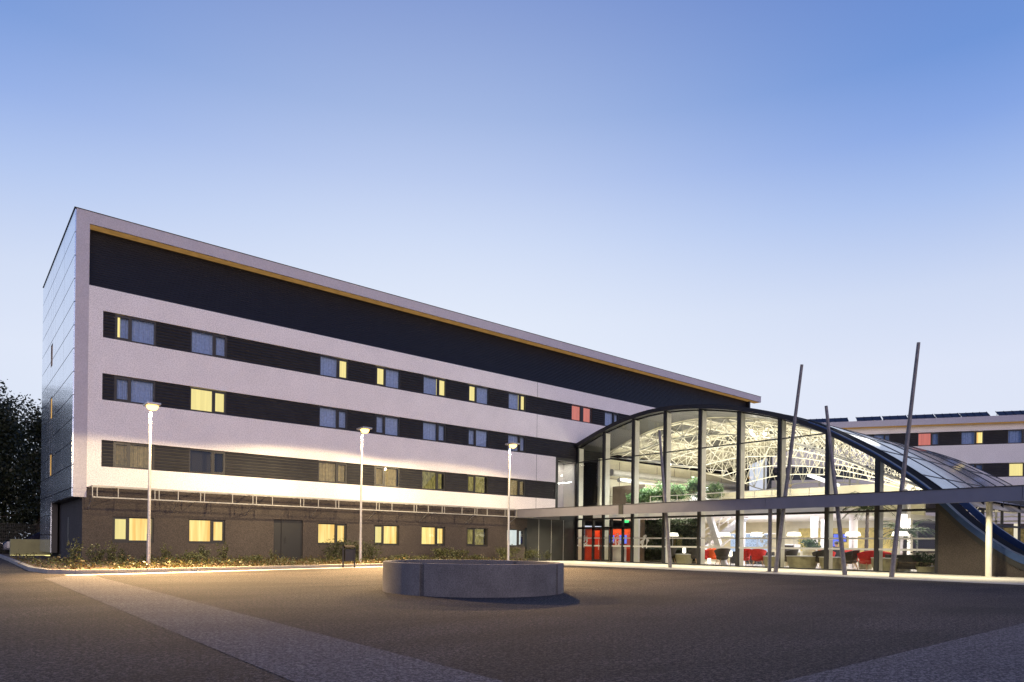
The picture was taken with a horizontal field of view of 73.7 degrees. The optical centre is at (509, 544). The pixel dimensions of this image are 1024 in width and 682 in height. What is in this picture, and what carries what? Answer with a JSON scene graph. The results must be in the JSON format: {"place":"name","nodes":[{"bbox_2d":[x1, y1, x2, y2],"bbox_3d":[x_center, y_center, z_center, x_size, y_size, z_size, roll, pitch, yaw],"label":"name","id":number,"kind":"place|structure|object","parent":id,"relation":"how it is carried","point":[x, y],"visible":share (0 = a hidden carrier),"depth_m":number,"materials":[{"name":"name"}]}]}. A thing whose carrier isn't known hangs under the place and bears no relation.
{"place":"outdoors","nodes":[
{"label":"outdoors","id":0,"kind":"place"},
{"bbox_2d":[1,554,379,569],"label":"bed soil","id":1,"kind":"structure","parent":0,"point":[67,567],"depth_m":25.95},
{"bbox_2d":[66,537,82,564],"bbox_3d":[-16.080,0.247,25.212,0.707,1.052,0.499,1,0,23],"label":"shrub","id":2,"kind":"object","parent":1,"relation":"on","point":[73,553],"visible":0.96,"depth_m":25.18,"materials":[{"name":"green plant"}]},
{"bbox_2d":[85,544,107,561],"bbox_3d":[-15.795,0.344,26.009,0.842,0.866,0.616,1,0,-37],"label":"shrub","id":3,"kind":"object","parent":1,"relation":"on","point":[100,554],"visible":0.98,"depth_m":26.03,"materials":[{"name":"green plant"}]},
{"bbox_2d":[103,539,117,561],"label":"shrub","id":4,"kind":"object","parent":1,"relation":"on","point":[111,556],"visible":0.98,"depth_m":26.96,"materials":[{"name":"green plant"}]},
{"bbox_2d":[143,401,160,566],"bbox_3d":[-13.006,-2.144,24.767,0.460,5.935,0.740,1,0,-40],"label":"street lamp","id":5,"kind":"object","parent":1,"relation":"on","point":[152,406],"visible":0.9,"depth_m":24.89,"materials":[{"name":"metal"}]},
{"bbox_2d":[160,544,172,560],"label":"shrub","id":6,"kind":"object","parent":1,"relation":"on","point":[165,552],"visible":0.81,"depth_m":28.92,"materials":[{"name":"green plant"}]},
{"bbox_2d":[161,550,217,561],"bbox_3d":[-13.554,0.512,28.963,2.233,0.598,1.491,1,0,-21],"label":"shrub","id":7,"kind":"object","parent":1,"relation":"on","point":[189,556],"visible":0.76,"depth_m":28.82,"materials":[{"name":"green plant"}]},
{"bbox_2d":[197,544,210,559],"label":"shrub","id":8,"kind":"object","parent":1,"relation":"on","point":[200,549],"visible":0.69,"depth_m":29.99,"materials":[{"name":"green plant"}]},
{"bbox_2d":[214,539,229,559],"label":"shrub","id":9,"kind":"object","parent":1,"relation":"on","point":[224,554],"visible":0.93,"depth_m":30.82,"materials":[{"name":"green plant"}]},
{"bbox_2d":[243,554,261,561],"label":"shrub","id":10,"kind":"object","parent":1,"relation":"on","point":[258,558],"visible":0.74,"depth_m":31.30,"materials":[{"name":"green plant"}]},
{"bbox_2d":[10,549,529,569],"bbox_3d":[-9.841,0.598,33.275,23.161,0.602,14.490,1,0,-40],"label":"ground cover","id":11,"kind":"object","parent":1,"relation":"on","point":[116,562],"visible":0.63,"depth_m":27.39,"materials":[{"name":"green plant"}]},
{"bbox_2d":[321,536,358,559],"bbox_3d":[-8.577,0.171,34.756,2.166,1.405,1.924,1,0,9],"label":"shrub","id":12,"kind":"object","parent":1,"relation":"on","point":[335,553],"visible":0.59,"depth_m":34.56,"materials":[{"name":"green plant"}]},
{"bbox_2d":[356,426,371,563],"bbox_3d":[-6.777,-2.252,31.673,0.460,6.315,0.740,1,0,-40],"label":"street lamp","id":13,"kind":"object","parent":1,"relation":"on","point":[363,429],"visible":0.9,"depth_m":31.79,"materials":[{"name":"metal"}]},
{"bbox_2d":[355,539,386,559],"bbox_3d":[-7.438,0.247,35.413,1.757,1.283,1.977,1,0,36],"label":"shrub","id":14,"kind":"object","parent":1,"relation":"on","point":[369,552],"visible":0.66,"depth_m":35.36,"materials":[{"name":"green plant"}]},
{"bbox_2d":[430,545,454,558],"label":"shrub","id":15,"kind":"object","parent":1,"relation":"on","point":[444,551],"visible":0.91,"depth_m":38.33,"materials":[{"name":"green plant"}]},
{"bbox_2d":[450,547,468,557],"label":"shrub","id":16,"kind":"object","parent":1,"relation":"on","point":[457,553],"visible":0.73,"depth_m":39.27,"materials":[{"name":"green plant"}]},
{"bbox_2d":[492,544,522,559],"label":"shrub","id":17,"kind":"object","parent":1,"relation":"on","point":[504,552],"visible":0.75,"depth_m":41.74,"materials":[{"name":"green plant"}]},
{"bbox_2d":[505,442,519,559],"bbox_3d":[0.112,-2.156,35.817,0.460,6.305,0.740,1,0,-40],"label":"street lamp","id":18,"kind":"object","parent":1,"relation":"on","point":[513,444],"visible":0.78,"depth_m":35.94,"materials":[{"name":"metal"}]},
{"bbox_2d":[521,547,543,559],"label":"shrub","id":19,"kind":"object","parent":1,"relation":"on","point":[533,552],"visible":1,"depth_m":43.08,"materials":[{"name":"green plant"}]},
{"bbox_2d":[40,206,760,561],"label":"hotel building","id":20,"kind":"structure","parent":0,"point":[270,386],"depth_m":35.31,"materials":[{"name":"paint"}]},
{"bbox_2d":[112,517,153,542],"bbox_3d":[-16.829,-0.655,30.507,1.700,1.135,0.282,1,0,-40],"label":"window","id":21,"kind":"structure","parent":20,"relation":"in","point":[127,529],"depth_m":30.51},
{"bbox_2d":[113,376,154,404],"bbox_3d":[-16.748,-6.824,30.507,1.700,1.135,0.284,1,0,-40],"label":"window","id":22,"kind":"structure","parent":20,"relation":"in","point":[128,390],"depth_m":30.54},
{"bbox_2d":[113,442,154,469],"bbox_3d":[-16.785,-3.929,30.507,1.700,1.145,0.283,1,0,-40],"label":"window","id":23,"kind":"structure","parent":20,"relation":"in","point":[125,455],"depth_m":30.53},
{"bbox_2d":[115,314,156,346],"bbox_3d":[-16.712,-9.524,30.507,1.700,1.135,0.283,1,0,-40],"label":"window","id":24,"kind":"structure","parent":20,"relation":"in","point":[129,329],"depth_m":30.58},
{"bbox_2d":[188,519,224,543],"bbox_3d":[-14.429,-0.623,32.493,1.710,1.135,0.283,1,0,-40],"label":"window","id":25,"kind":"structure","parent":20,"relation":"in","point":[200,530],"depth_m":32.56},
{"bbox_2d":[188,449,225,474],"bbox_3d":[-14.430,-3.898,32.546,1.710,1.145,0.420,1,0,-40],"label":"window","id":26,"kind":"structure","parent":20,"relation":"in","point":[200,461],"depth_m":32.61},
{"bbox_2d":[189,387,226,414],"bbox_3d":[-14.348,-6.792,32.493,1.710,1.135,0.284,1,0,-40],"label":"window","id":27,"kind":"structure","parent":20,"relation":"in","point":[201,400],"depth_m":32.55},
{"bbox_2d":[190,329,226,358],"bbox_3d":[-14.312,-9.492,32.493,1.710,1.135,0.283,1,0,-40],"label":"window","id":28,"kind":"structure","parent":20,"relation":"in","point":[203,343],"depth_m":32.56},
{"bbox_2d":[273,519,301,560],"bbox_3d":[-11.389,-0.180,35.009,1.530,2.180,0.294,1,0,-40],"label":"door","id":29,"kind":"structure","parent":20,"relation":"in","point":[287,533],"depth_m":34.97,"materials":[{"name":"grey metal"}]},
{"bbox_2d":[318,523,345,544],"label":"window","id":30,"kind":"structure","parent":20,"relation":"in","point":[326,531],"depth_m":36.62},
{"bbox_2d":[318,461,346,483],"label":"window","id":31,"kind":"structure","parent":20,"relation":"in","point":[328,472],"depth_m":36.62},
{"bbox_2d":[318,406,348,430],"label":"window","id":32,"kind":"structure","parent":20,"relation":"in","point":[333,418],"depth_m":36.61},
{"bbox_2d":[319,355,348,380],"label":"window","id":33,"kind":"structure","parent":20,"relation":"in","point":[332,367],"depth_m":36.64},
{"bbox_2d":[374,525,398,544],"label":"window","id":34,"kind":"structure","parent":20,"relation":"in","point":[383,534],"depth_m":38.75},
{"bbox_2d":[374,466,399,487],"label":"window","id":35,"kind":"structure","parent":20,"relation":"in","point":[384,476],"depth_m":38.70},
{"bbox_2d":[375,414,399,436],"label":"window","id":36,"kind":"structure","parent":20,"relation":"in","point":[384,425],"depth_m":38.74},
{"bbox_2d":[375,366,400,389],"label":"window","id":37,"kind":"structure","parent":20,"relation":"in","point":[385,377],"depth_m":38.73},
{"bbox_2d":[421,470,444,490],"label":"window","id":38,"kind":"structure","parent":20,"relation":"in","point":[431,480],"depth_m":40.74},
{"bbox_2d":[422,526,444,545],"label":"window","id":39,"kind":"structure","parent":20,"relation":"in","point":[431,536],"depth_m":40.72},
{"bbox_2d":[422,421,445,442],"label":"window","id":40,"kind":"structure","parent":20,"relation":"in","point":[435,432],"depth_m":40.71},
{"bbox_2d":[423,375,446,397],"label":"window","id":41,"kind":"structure","parent":20,"relation":"in","point":[433,386],"depth_m":40.71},
{"bbox_2d":[466,475,487,493],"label":"window","id":42,"kind":"structure","parent":20,"relation":"in","point":[475,484],"depth_m":42.82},
{"bbox_2d":[467,528,487,545],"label":"window","id":43,"kind":"structure","parent":20,"relation":"in","point":[474,535],"depth_m":43.00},
{"bbox_2d":[467,428,489,448],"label":"window","id":44,"kind":"structure","parent":20,"relation":"in","point":[477,436],"depth_m":42.85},
{"bbox_2d":[468,384,489,405],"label":"window","id":45,"kind":"structure","parent":20,"relation":"in","point":[476,394],"depth_m":42.83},
{"bbox_2d":[507,478,524,496],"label":"window","id":46,"kind":"structure","parent":20,"relation":"in","point":[516,485],"depth_m":44.83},
{"bbox_2d":[507,529,524,546],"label":"window","id":47,"kind":"structure","parent":20,"relation":"in","point":[515,534],"depth_m":44.94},
{"bbox_2d":[507,434,525,452],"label":"window","id":48,"kind":"structure","parent":20,"relation":"in","point":[511,438],"depth_m":44.85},
{"bbox_2d":[508,392,525,411],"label":"window","id":49,"kind":"structure","parent":20,"relation":"in","point":[516,401],"depth_m":44.82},
{"bbox_2d":[571,405,591,423],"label":"window","id":50,"kind":"structure","parent":20,"relation":"in","point":[579,413],"depth_m":48.55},
{"bbox_2d":[604,411,618,425],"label":"window","id":51,"kind":"structure","parent":20,"relation":"in","point":[610,417],"depth_m":50.63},
{"bbox_2d":[0,552,1023,681],"bbox_3d":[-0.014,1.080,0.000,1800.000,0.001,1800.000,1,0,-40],"label":"ground","id":52,"kind":"structure","parent":0,"point":[602,624],"depth_m":9.41,"materials":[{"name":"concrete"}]},
{"bbox_2d":[0,470,38,552],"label":"undergrowth","id":53,"kind":"object","parent":52,"relation":"on","point":[21,526],"visible":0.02,"depth_m":49.07,"materials":[{"name":"green plant"}]},
{"bbox_2d":[0,523,39,552],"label":"fence","id":54,"kind":"object","parent":52,"relation":"on","point":[8,532],"visible":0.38,"depth_m":44.55,"materials":[{"name":"black metal"}]},
{"bbox_2d":[0,532,39,553],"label":"parked car","id":55,"kind":"object","parent":52,"relation":"on","point":[5,544],"visible":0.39,"depth_m":41.62,"materials":[{"name":"blue paint"}]},
{"bbox_2d":[0,379,40,550],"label":"broadleaf tree","id":56,"kind":"object","parent":52,"relation":"on","point":[5,431],"visible":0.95,"depth_m":45.98,"materials":[{"name":"green plant"}]},
{"bbox_2d":[0,395,40,514],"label":"broadleaf tree","id":57,"kind":"object","parent":52,"relation":"on","point":[13,413],"visible":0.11,"depth_m":53.20,"materials":[{"name":"green plant"}]},
{"bbox_2d":[0,394,41,539],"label":"broadleaf tree","id":58,"kind":"object","parent":52,"relation":"on","point":[32,457],"visible":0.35,"depth_m":48.36,"materials":[{"name":"green plant"}]},
{"bbox_2d":[10,539,49,555],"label":"block wall","id":59,"kind":"structure","parent":52,"relation":"on","point":[27,546],"depth_m":38.77,"materials":[{"name":"grey concrete"}]},
{"bbox_2d":[0,554,382,573],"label":"kerb","id":60,"kind":"structure","parent":52,"relation":"on","point":[52,571],"depth_m":23.80,"materials":[{"name":"concrete"}]},
{"bbox_2d":[66,566,382,575],"bbox_3d":[-5.847,0.995,29.087,2.976,0.001,23.108,1,0,44],"label":"gutter strip","id":61,"kind":"object","parent":52,"relation":"on","point":[210,571],"visible":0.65,"depth_m":23.60,"materials":[{"name":"concrete"}]},
{"bbox_2d":[342,545,355,567],"bbox_3d":[-6.873,0.504,29.235,0.560,0.970,0.380,1,0,-28],"label":"litter bin","id":62,"kind":"object","parent":61,"relation":"on","point":[348,554],"visible":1,"depth_m":29.11,"materials":[{"name":"black metal"}]},
{"bbox_2d":[382,559,563,597],"bbox_3d":[-0.824,0.734,15.837,4.160,0.670,4.159,1,0,30],"label":"round planter","id":63,"kind":"object","parent":52,"relation":"on","point":[470,578],"visible":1,"depth_m":14.03,"materials":[{"name":"concrete"}]},
{"bbox_2d":[45,575,1023,681],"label":"paving bands","id":64,"kind":"object","parent":52,"relation":"on","point":[293,654],"visible":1,"depth_m":6.81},
{"bbox_2d":[575,404,1023,576],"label":"glass hall","id":65,"kind":"structure","parent":52,"relation":"on","point":[734,439],"depth_m":42.20,"materials":[{"name":"glass"}]},
{"bbox_2d":[592,529,600,560],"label":"entrance door","id":66,"kind":"structure","parent":65,"relation":"in","point":[592,529],"depth_m":46.12,"materials":[{"name":"black metal"}]},
{"bbox_2d":[601,529,609,560],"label":"entrance door","id":67,"kind":"structure","parent":65,"relation":"in","point":[608,540],"depth_m":45.53,"materials":[{"name":"black metal"}]},
{"bbox_2d":[639,485,655,502],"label":"balcony plant","id":68,"kind":"object","parent":65,"relation":"on","point":[645,494],"visible":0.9,"depth_m":46.77,"materials":[{"name":"green plant"}]},
{"bbox_2d":[651,480,661,502],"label":"balcony plant","id":69,"kind":"object","parent":65,"relation":"on","point":[658,492],"visible":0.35,"depth_m":46.02,"materials":[{"name":"green plant"}]},
{"bbox_2d":[644,518,696,562],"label":"plant wall","id":70,"kind":"structure","parent":65,"relation":"on","point":[684,528],"depth_m":45.03,"materials":[{"name":"green plant"}]},
{"bbox_2d":[670,483,687,501],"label":"balcony plant","id":71,"kind":"object","parent":65,"relation":"on","point":[679,490],"visible":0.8,"depth_m":44.92,"materials":[{"name":"green plant"}]},
{"bbox_2d":[675,554,692,563],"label":"drum table","id":72,"kind":"object","parent":65,"relation":"on","point":[683,558],"visible":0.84,"depth_m":42.55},
{"bbox_2d":[688,548,696,559],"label":"tub chair","id":73,"kind":"object","parent":65,"relation":"on","point":[693,552],"visible":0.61,"depth_m":42.46,"materials":[{"name":"grey fabric"}]},
{"bbox_2d":[684,477,706,500],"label":"balcony plant","id":74,"kind":"object","parent":65,"relation":"on","point":[691,488],"visible":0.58,"depth_m":44.01,"materials":[{"name":"green plant"}]},
{"bbox_2d":[706,548,719,563],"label":"tub chair","id":75,"kind":"object","parent":65,"relation":"on","point":[711,555],"visible":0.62,"depth_m":42.53,"materials":[{"name":"orange fabric"}]},
{"bbox_2d":[706,481,724,499],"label":"balcony plant","id":76,"kind":"object","parent":65,"relation":"on","point":[714,488],"visible":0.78,"depth_m":42.73,"materials":[{"name":"green plant"}]},
{"bbox_2d":[714,548,730,564],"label":"tub chair","id":77,"kind":"object","parent":65,"relation":"on","point":[721,553],"visible":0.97,"depth_m":40.47,"materials":[{"name":"grey fabric"}]},
{"bbox_2d":[744,549,750,565],"bbox_3d":[13.610,0.736,39.575,0.934,1.017,0.830,1,0,-9],"label":"tub chair","id":78,"kind":"object","parent":65,"relation":"on","point":[747,554],"visible":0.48,"depth_m":39.28,"materials":[{"name":"red fabric"}]},
{"bbox_2d":[730,533,775,563],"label":"bar counter","id":79,"kind":"object","parent":65,"relation":"on","point":[753,543],"visible":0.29,"depth_m":44.14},
{"bbox_2d":[749,549,766,565],"bbox_3d":[14.153,0.743,38.886,0.935,1.017,0.830,1,0,26],"label":"tub chair","id":80,"kind":"object","parent":65,"relation":"on","point":[757,554],"visible":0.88,"depth_m":38.62,"materials":[{"name":"red fabric"}]},
{"bbox_2d":[763,556,774,566],"bbox_3d":[14.747,0.945,38.239,1.030,0.620,1.030,1,0,-40],"label":"drum table","id":81,"kind":"object","parent":65,"relation":"on","point":[765,559],"visible":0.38,"depth_m":37.98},
{"bbox_2d":[515,485,1023,576],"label":"entrance canopy","id":82,"kind":"object","parent":65,"relation":"attached to","point":[990,495],"visible":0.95,"depth_m":28.60,"materials":[{"name":"grey metal"}]},
{"bbox_2d":[784,549,798,566],"bbox_3d":[15.521,0.752,37.705,0.952,1.035,0.845,1,0,-43],"label":"tub chair","id":83,"kind":"object","parent":65,"relation":"on","point":[793,552],"visible":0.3,"depth_m":37.38,"materials":[{"name":"grey fabric"}]},
{"bbox_2d":[787,556,817,567],"bbox_3d":[15.825,0.939,36.859,1.648,0.660,1.648,1,0,-40],"label":"drum table","id":84,"kind":"object","parent":65,"relation":"on","point":[801,561],"visible":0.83,"depth_m":36.22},
{"bbox_2d":[797,537,820,555],"bbox_3d":[17.450,0.410,39.549,1.141,1.761,1.526,1,0,-40],"label":"potted plant","id":85,"kind":"object","parent":65,"relation":"on","point":[809,543],"visible":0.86,"depth_m":39.30,"materials":[{"name":"green plant"}]},
{"bbox_2d":[812,550,823,562],"bbox_3d":[16.578,0.766,36.246,0.952,1.035,0.845,1,0,-26],"label":"tub chair","id":86,"kind":"object","parent":65,"relation":"on","point":[818,553],"visible":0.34,"depth_m":36.01,"materials":[{"name":"grey fabric"}]},
{"bbox_2d":[819,557,841,568],"bbox_3d":[16.813,0.962,35.665,1.195,0.640,1.195,1,0,-40],"label":"drum table","id":87,"kind":"object","parent":65,"relation":"on","point":[836,562],"visible":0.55,"depth_m":35.16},
{"bbox_2d":[841,550,859,568],"bbox_3d":[17.551,0.779,35.103,0.845,1.035,0.952,1,0,41],"label":"tub chair","id":88,"kind":"object","parent":65,"relation":"on","point":[851,557],"visible":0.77,"depth_m":34.80,"materials":[{"name":"grey fabric"}]},
{"bbox_2d":[845,531,860,569],"bbox_3d":[17.613,0.310,35.022,0.740,1.965,0.740,1,0,-40],"label":"floor lamp","id":89,"kind":"object","parent":65,"relation":"on","point":[852,533],"visible":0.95,"depth_m":34.80,"materials":[{"name":"metal"}]},
{"bbox_2d":[857,550,873,569],"bbox_3d":[18.066,0.795,34.433,0.934,1.017,0.830,1,0,-14],"label":"tub chair","id":90,"kind":"object","parent":65,"relation":"on","point":[864,557],"visible":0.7,"depth_m":34.19,"materials":[{"name":"red fabric"}]},
{"bbox_2d":[841,491,894,568],"bbox_3d":[19.130,-0.735,36.497,2.714,4.106,2.794,1,0,-40],"label":"palm tree","id":91,"kind":"object","parent":65,"relation":"on","point":[866,545],"visible":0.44,"depth_m":36.34,"materials":[{"name":"green plant"}]},
{"bbox_2d":[871,557,897,570],"bbox_3d":[18.457,0.974,33.522,1.277,0.660,1.277,1,0,-40],"label":"drum table","id":92,"kind":"object","parent":65,"relation":"on","point":[886,563],"visible":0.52,"depth_m":33.01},
{"bbox_2d":[872,519,934,570],"bbox_3d":[19.996,0.035,34.461,2.948,2.598,3.005,1,0,-40],"label":"palm tree","id":93,"kind":"object","parent":65,"relation":"on","point":[910,531],"visible":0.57,"depth_m":34.23,"materials":[{"name":"green plant"}]},
{"bbox_2d":[885,554,922,569],"bbox_3d":[19.176,0.903,33.077,0.780,0.820,1.720,1,0,-40],"label":"sofa","id":94,"kind":"object","parent":65,"relation":"on","point":[905,562],"visible":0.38,"depth_m":32.70,"materials":[{"name":"grey fabric"}]},
{"bbox_2d":[909,548,934,572],"bbox_3d":[19.636,0.750,32.045,1.232,1.139,1.573,1,0,-40],"label":"potted plant","id":95,"kind":"object","parent":65,"relation":"on","point":[926,564],"visible":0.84,"depth_m":32.01,"materials":[{"name":"green plant"}]},
{"bbox_2d":[766,415,1023,552],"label":"hotel wing","id":96,"kind":"structure","parent":52,"relation":"on","point":[993,445],"depth_m":56.82,"materials":[{"name":"white render panels"},{"name":"dark grey metal cladding"},{"name":"glass"}]},
{"bbox_2d":[808,418,848,422],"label":"solar panel","id":97,"kind":"object","parent":96,"relation":"on","point":[822,420],"visible":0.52,"depth_m":60.88,"materials":[{"name":"blue glass"}]},
{"bbox_2d":[856,416,881,420],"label":"solar panel","id":98,"kind":"object","parent":96,"relation":"on","point":[868,418],"visible":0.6,"depth_m":59.97,"materials":[{"name":"blue glass"}]},
{"bbox_2d":[874,434,890,440],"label":"window","id":99,"kind":"structure","parent":96,"relation":"in","point":[884,436],"depth_m":58.57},
{"bbox_2d":[882,415,907,419],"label":"solar panel","id":100,"kind":"object","parent":96,"relation":"on","point":[897,417],"visible":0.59,"depth_m":59.33,"materials":[{"name":"blue glass"}]},
{"bbox_2d":[907,414,935,418],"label":"solar panel","id":101,"kind":"object","parent":96,"relation":"on","point":[915,416],"visible":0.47,"depth_m":58.65,"materials":[{"name":"blue glass"}]},
{"bbox_2d":[918,432,939,445],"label":"window","id":102,"kind":"structure","parent":96,"relation":"in","point":[924,439],"depth_m":57.62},
{"bbox_2d":[934,413,960,417],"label":"solar panel","id":103,"kind":"object","parent":96,"relation":"on","point":[949,415],"visible":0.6,"depth_m":58.09,"materials":[{"name":"blue glass"}]},
{"bbox_2d":[961,431,983,444],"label":"window","id":104,"kind":"structure","parent":96,"relation":"in","point":[969,437],"depth_m":56.62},
{"bbox_2d":[959,412,989,416],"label":"solar panel","id":105,"kind":"object","parent":96,"relation":"on","point":[973,414],"visible":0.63,"depth_m":57.47,"materials":[{"name":"blue glass"}]},
{"bbox_2d":[995,410,1023,415],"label":"solar panel","id":106,"kind":"object","parent":96,"relation":"on","point":[1011,412],"visible":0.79,"depth_m":56.70,"materials":[{"name":"blue glass"}]},
{"bbox_2d":[1007,430,1023,443],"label":"window","id":107,"kind":"structure","parent":96,"relation":"in","point":[1014,436],"depth_m":55.67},
{"bbox_2d":[1008,463,1023,476],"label":"window","id":108,"kind":"structure","parent":96,"relation":"in","point":[1015,469],"depth_m":55.63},
{"bbox_2d":[0,0,1023,538],"label":"sky","id":109,"kind":"structure","parent":0,"point":[739,195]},
{"bbox_2d":[546,561,1023,584],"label":"apron pavement","id":110,"kind":"structure","parent":0,"point":[943,577],"depth_m":30.32,"materials":[{"name":"concrete"}]},
{"bbox_2d":[658,430,671,567],"bbox_3d":[8.056,-2.387,35.319,0.181,7.168,0.977,1,0,-40],"label":"leaning mast","id":111,"kind":"object","parent":110,"relation":"on","point":[665,514],"visible":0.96,"depth_m":35.26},
{"bbox_2d":[773,364,802,571],"bbox_3d":[12.239,-3.272,29.966,0.181,9.049,1.247,1,0,-40],"label":"leaning mast","id":112,"kind":"object","parent":110,"relation":"on","point":[779,541],"visible":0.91,"depth_m":29.91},
{"bbox_2d":[825,406,846,574],"bbox_3d":[13.559,-2.279,28.355,0.181,7.099,1.027,1,0,-40],"label":"leaning mast","id":113,"kind":"object","parent":110,"relation":"on","point":[841,544],"visible":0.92,"depth_m":28.29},
{"bbox_2d":[889,342,919,576],"bbox_3d":[15.189,-3.193,26.243,0.181,8.965,1.007,1,0,-40],"label":"leaning mast","id":114,"kind":"object","parent":110,"relation":"on","point":[899,512],"visible":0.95,"depth_m":26.18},
{"bbox_2d":[784,544,799,565],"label":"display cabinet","id":115,"kind":"object","parent":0,"point":[792,545],"visible":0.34,"depth_m":40.43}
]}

